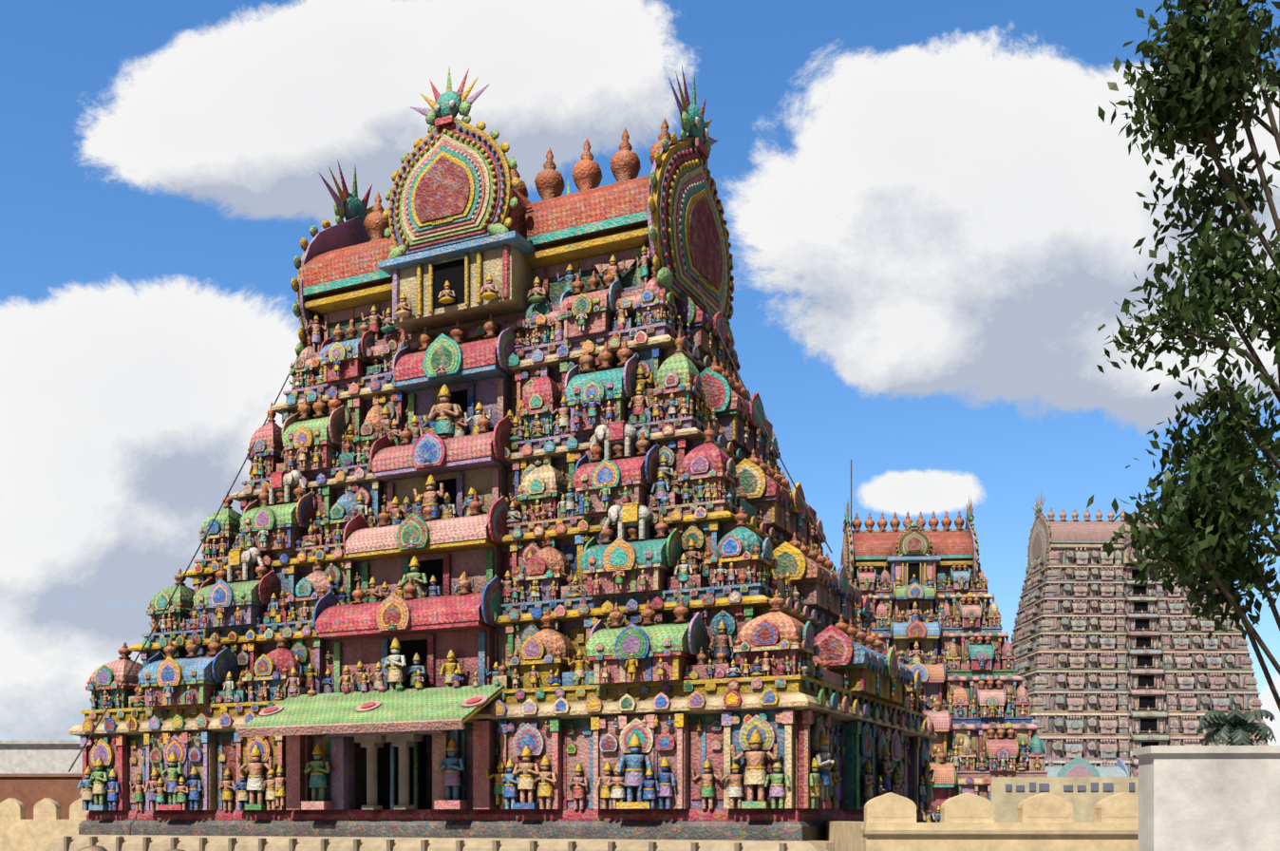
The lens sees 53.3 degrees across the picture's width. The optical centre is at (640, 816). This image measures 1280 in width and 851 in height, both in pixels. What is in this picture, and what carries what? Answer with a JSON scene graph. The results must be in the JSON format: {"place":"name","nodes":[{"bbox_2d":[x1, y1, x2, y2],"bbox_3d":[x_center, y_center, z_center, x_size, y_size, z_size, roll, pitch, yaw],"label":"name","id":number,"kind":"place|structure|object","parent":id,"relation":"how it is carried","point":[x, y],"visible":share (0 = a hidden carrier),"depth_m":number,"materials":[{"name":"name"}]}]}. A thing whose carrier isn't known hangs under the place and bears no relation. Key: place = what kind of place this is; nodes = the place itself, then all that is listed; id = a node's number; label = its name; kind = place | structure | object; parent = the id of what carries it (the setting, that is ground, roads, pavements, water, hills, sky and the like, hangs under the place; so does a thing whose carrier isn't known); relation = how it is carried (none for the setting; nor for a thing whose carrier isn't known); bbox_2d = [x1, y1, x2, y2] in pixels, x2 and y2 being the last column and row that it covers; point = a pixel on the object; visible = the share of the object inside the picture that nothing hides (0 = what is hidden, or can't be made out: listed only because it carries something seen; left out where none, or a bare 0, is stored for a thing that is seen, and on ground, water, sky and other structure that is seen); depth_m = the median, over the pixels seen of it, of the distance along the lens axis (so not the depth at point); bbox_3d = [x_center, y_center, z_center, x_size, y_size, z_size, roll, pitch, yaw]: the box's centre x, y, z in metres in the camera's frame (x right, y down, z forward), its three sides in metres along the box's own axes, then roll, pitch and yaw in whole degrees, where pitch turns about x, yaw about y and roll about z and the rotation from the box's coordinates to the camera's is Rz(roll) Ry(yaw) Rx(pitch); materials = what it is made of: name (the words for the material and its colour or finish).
{"place":"outdoors","nodes":[
{"label":"outdoors","id":0,"kind":"place"},
{"bbox_2d":[0,739,1279,850],"bbox_3d":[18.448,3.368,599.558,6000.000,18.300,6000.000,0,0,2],"label":"wall","id":1,"kind":"structure","parent":0,"point":[1197,798],"depth_m":24.63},
{"bbox_2d":[76,845,184,850],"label":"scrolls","id":2,"kind":"object","parent":1,"relation":"on","point":[94,848],"visible":1,"depth_m":15.78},
{"bbox_2d":[46,65,937,850],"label":"temple tower","id":3,"kind":"structure","parent":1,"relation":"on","point":[516,544],"depth_m":36.16,"materials":[{"name":"paint"}]},
{"bbox_2d":[68,278,851,771],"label":"wires","id":4,"kind":"object","parent":3,"relation":"attached to","point":[268,417],"visible":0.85,"depth_m":38.13,"materials":[{"name":"black metal"}]},
{"bbox_2d":[840,494,1048,822],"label":"temple tower","id":5,"kind":"structure","parent":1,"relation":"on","point":[935,621],"depth_m":93.45,"materials":[{"name":"paint"}]},
{"bbox_2d":[1044,755,1129,776],"bbox_3d":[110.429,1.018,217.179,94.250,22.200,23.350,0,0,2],"label":"shrine","id":6,"kind":"object","parent":1,"relation":"on","point":[1078,766],"visible":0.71,"depth_m":208.11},
{"bbox_2d":[1010,489,1269,776],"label":"tower","id":7,"kind":"structure","parent":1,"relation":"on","point":[1108,669],"depth_m":232.81,"materials":[{"name":"paint"}]},
{"bbox_2d":[1195,707,1276,745],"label":"palm","id":8,"kind":"object","parent":1,"relation":"on","point":[1224,726],"visible":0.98,"depth_m":136.79,"materials":[{"name":"green plant"}]},
{"bbox_2d":[0,0,1279,745],"label":"sky","id":9,"kind":"structure","parent":0,"point":[933,217],"materials":[{"name":"blue"}]},
{"bbox_2d":[1086,0,1279,711],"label":"tree","id":10,"kind":"object","parent":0,"point":[1201,523],"depth_m":11.40,"materials":[{"name":"green plant"}]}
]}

